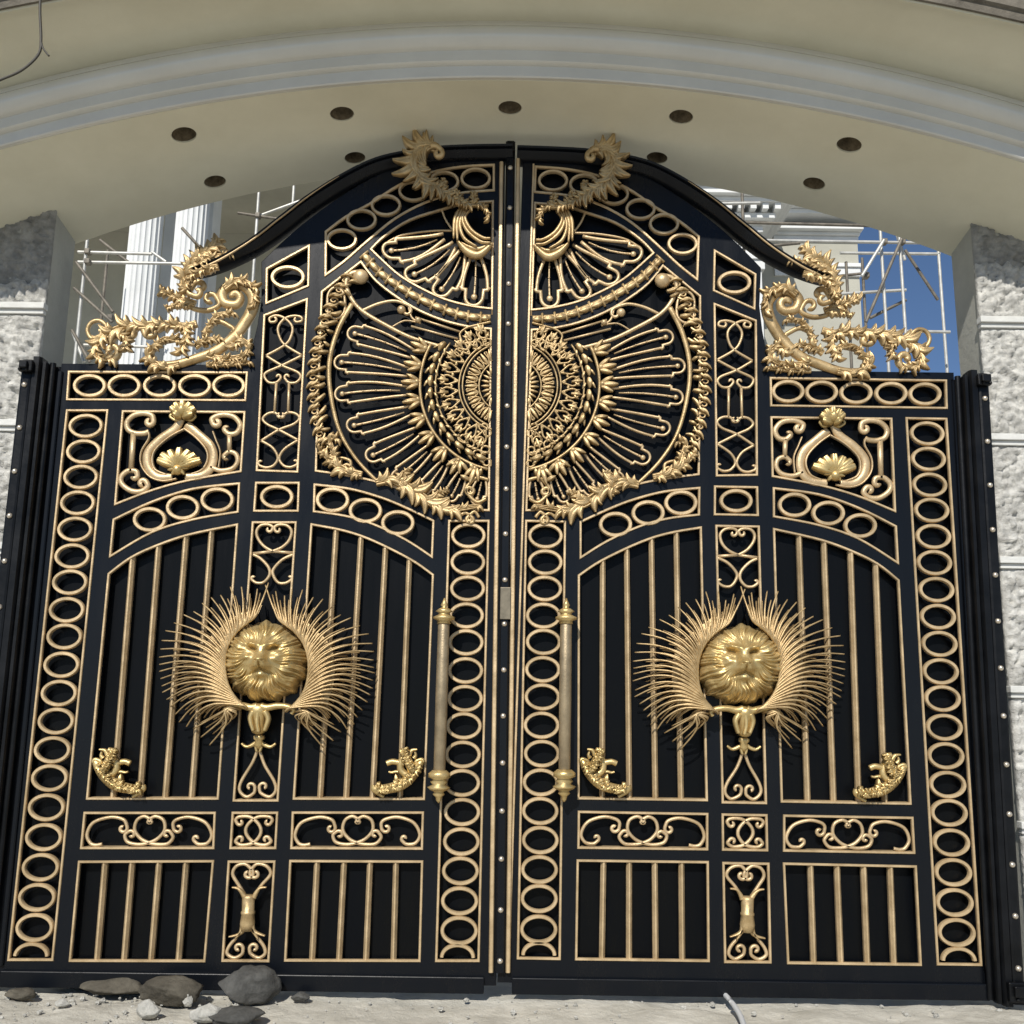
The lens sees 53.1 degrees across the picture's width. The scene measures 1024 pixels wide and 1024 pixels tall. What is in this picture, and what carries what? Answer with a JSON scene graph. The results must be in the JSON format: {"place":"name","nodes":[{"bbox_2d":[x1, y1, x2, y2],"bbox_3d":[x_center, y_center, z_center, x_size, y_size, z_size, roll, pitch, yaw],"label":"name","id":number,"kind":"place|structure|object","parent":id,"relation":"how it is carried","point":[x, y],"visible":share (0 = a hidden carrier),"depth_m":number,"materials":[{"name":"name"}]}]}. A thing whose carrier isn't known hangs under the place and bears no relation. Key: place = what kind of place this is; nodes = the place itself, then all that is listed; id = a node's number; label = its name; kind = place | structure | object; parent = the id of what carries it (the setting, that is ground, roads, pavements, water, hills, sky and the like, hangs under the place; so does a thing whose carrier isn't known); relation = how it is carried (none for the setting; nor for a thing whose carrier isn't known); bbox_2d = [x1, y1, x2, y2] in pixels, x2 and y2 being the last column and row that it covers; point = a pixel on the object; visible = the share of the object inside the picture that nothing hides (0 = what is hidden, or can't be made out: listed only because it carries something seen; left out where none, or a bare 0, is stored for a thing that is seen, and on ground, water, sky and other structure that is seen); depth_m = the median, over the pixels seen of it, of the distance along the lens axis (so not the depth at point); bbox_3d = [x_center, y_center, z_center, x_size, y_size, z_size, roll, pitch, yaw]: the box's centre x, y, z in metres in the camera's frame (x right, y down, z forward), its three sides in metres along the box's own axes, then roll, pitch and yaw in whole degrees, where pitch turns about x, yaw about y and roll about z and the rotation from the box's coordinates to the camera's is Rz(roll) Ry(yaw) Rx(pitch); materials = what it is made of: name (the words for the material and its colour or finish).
{"place":"outdoors","nodes":[
{"label":"outdoors","id":0,"kind":"place"},
{"bbox_2d":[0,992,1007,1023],"bbox_3d":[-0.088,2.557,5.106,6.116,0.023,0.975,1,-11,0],"label":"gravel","id":1,"kind":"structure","parent":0,"point":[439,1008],"depth_m":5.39,"materials":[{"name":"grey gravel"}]},
{"bbox_2d":[0,973,1023,1023],"bbox_3d":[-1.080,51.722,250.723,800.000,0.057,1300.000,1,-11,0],"label":"ground","id":2,"kind":"structure","parent":0,"point":[384,1008],"depth_m":5.42,"materials":[{"name":"sand"},{"name":"gravel"}]},
{"bbox_2d":[4,987,36,1000],"bbox_3d":[-2.608,2.564,5.450,0.157,0.058,0.104,-4,-12,25],"label":"rock","id":3,"kind":"object","parent":2,"relation":"on","point":[24,993],"visible":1,"depth_m":5.42,"materials":[{"name":"brown stone"}]},
{"bbox_2d":[0,210,74,556],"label":"stone pier","id":4,"kind":"structure","parent":2,"relation":"on","point":[36,259],"depth_m":6.38,"materials":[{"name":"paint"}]},
{"bbox_2d":[0,356,60,937],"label":"hinge post","id":5,"kind":"object","parent":4,"relation":"attached to","point":[21,540],"visible":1,"depth_m":5.98,"materials":[{"name":"black metal"}]},
{"bbox_2d":[0,130,519,993],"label":"gate leaf","id":6,"kind":"object","parent":5,"relation":"attached to","point":[268,706],"visible":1,"depth_m":6.01,"materials":[{"name":"black paint"}]},
{"bbox_2d":[55,998,68,1007],"bbox_3d":[-2.331,2.545,5.308,0.078,0.042,0.052,1,-11,0],"label":"rock","id":7,"kind":"object","parent":2,"relation":"on","point":[62,1002],"visible":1,"depth_m":5.29,"materials":[{"name":"white stone"}]},
{"bbox_2d":[79,977,140,994],"bbox_3d":[-2.162,2.590,5.624,0.415,0.112,0.309,1,-11,0],"label":"rock","id":8,"kind":"object","parent":2,"relation":"on","point":[119,986],"visible":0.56,"depth_m":5.53,"materials":[{"name":"brown stone"}]},
{"bbox_2d":[70,227,199,363],"bbox_3d":[-4.939,0.083,13.118,1.750,7.852,1.040,1,-11,0],"label":"scaffold","id":9,"kind":"object","parent":2,"relation":"on","point":[110,318],"visible":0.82,"depth_m":13.34,"materials":[{"name":"white metal"}]},
{"bbox_2d":[136,999,160,1019],"bbox_3d":[-1.832,2.506,5.160,0.124,0.099,0.082,1,-11,0],"label":"rock","id":10,"kind":"object","parent":2,"relation":"on","point":[147,1009],"visible":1,"depth_m":5.13,"materials":[{"name":"white stone"}]},
{"bbox_2d":[138,975,203,1006],"bbox_3d":[-1.800,2.548,5.455,0.349,0.146,0.237,-5,-13,27],"label":"rock","id":11,"kind":"object","parent":2,"relation":"on","point":[173,990],"visible":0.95,"depth_m":5.38,"materials":[{"name":"stone"}]},
{"bbox_2d":[182,994,192,1006],"bbox_3d":[-1.692,2.549,5.342,0.053,0.065,0.036,1,-11,0],"label":"rock","id":12,"kind":"object","parent":2,"relation":"on","point":[187,1001],"visible":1,"depth_m":5.33,"materials":[{"name":"white stone"}]},
{"bbox_2d":[189,1003,221,1022],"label":"rock","id":13,"kind":"object","parent":2,"relation":"on","point":[200,1014],"visible":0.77,"depth_m":5.07,"materials":[{"name":"white stone"}]},
{"bbox_2d":[208,1006,265,1023],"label":"rock","id":14,"kind":"object","parent":2,"relation":"on","point":[237,1015],"visible":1,"depth_m":5.03,"materials":[{"name":"grey stone"}]},
{"bbox_2d":[218,965,281,1004],"bbox_3d":[-1.410,2.536,5.508,0.327,0.188,0.243,6,-12,-24],"label":"rock","id":15,"kind":"object","parent":2,"relation":"on","point":[250,984],"visible":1,"depth_m":5.42,"materials":[{"name":"grey stone"}]},
{"bbox_2d":[238,185,298,359],"bbox_3d":[-3.330,-0.373,13.966,1.300,9.123,0.370,1,-11,0],"label":"scaffold","id":16,"kind":"object","parent":2,"relation":"on","point":[257,215],"visible":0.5,"depth_m":14.63,"materials":[{"name":"white metal"}]},
{"bbox_2d":[291,991,309,1000],"bbox_3d":[-1.133,2.593,5.484,0.104,0.046,0.074,1,-11,0],"label":"rock","id":17,"kind":"object","parent":2,"relation":"on","point":[301,996],"visible":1,"depth_m":5.46,"materials":[{"name":"grey stone"}]},
{"bbox_2d":[63,167,863,558],"bbox_3d":[-3.662,-2.304,19.313,20.665,15.000,11.000,1,-11,0],"label":"villa","id":18,"kind":"object","parent":2,"relation":"on","point":[131,291],"visible":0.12,"depth_m":18.90,"materials":[{"name":"white stone"}]},
{"bbox_2d":[723,993,745,1023],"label":"hose","id":19,"kind":"object","parent":2,"relation":"on","point":[732,1003],"visible":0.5,"depth_m":5.30,"materials":[{"name":"grey"}]},
{"bbox_2d":[722,193,950,372],"bbox_3d":[4.098,-0.091,13.191,3.404,8.469,1.240,1,-11,0],"label":"scaffold","id":20,"kind":"object","parent":2,"relation":"on","point":[882,242],"visible":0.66,"depth_m":13.47,"materials":[{"name":"white metal"}]},
{"bbox_2d":[951,223,1023,973],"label":"stone pier","id":21,"kind":"structure","parent":2,"relation":"on","point":[988,270],"depth_m":6.24,"materials":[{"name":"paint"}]},
{"bbox_2d":[0,0,1023,255],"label":"archway","id":22,"kind":"object","parent":21,"relation":"on","point":[902,118],"visible":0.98,"depth_m":5.98,"materials":[{"name":"beige paint"}]},
{"bbox_2d":[0,0,49,80],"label":"hanging wire","id":23,"kind":"object","parent":22,"relation":"hanging from","point":[33,60],"visible":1,"depth_m":5.34,"materials":[{"name":"grey"}]},
{"bbox_2d":[951,370,1023,1006],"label":"hinge post","id":24,"kind":"object","parent":21,"relation":"attached to","point":[1001,933],"visible":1,"depth_m":5.83,"materials":[{"name":"black metal"}]},
{"bbox_2d":[498,133,989,1000],"bbox_3d":[1.335,0.110,5.995,2.759,5.134,0.340,1,-11,0],"label":"gate leaf","id":25,"kind":"object","parent":24,"relation":"attached to","point":[742,751],"visible":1,"depth_m":6.02,"materials":[{"name":"black paint"}]},
{"bbox_2d":[858,227,960,375],"label":"sky","id":26,"kind":"structure","parent":0,"point":[923,310],"materials":[{"name":"blue"}]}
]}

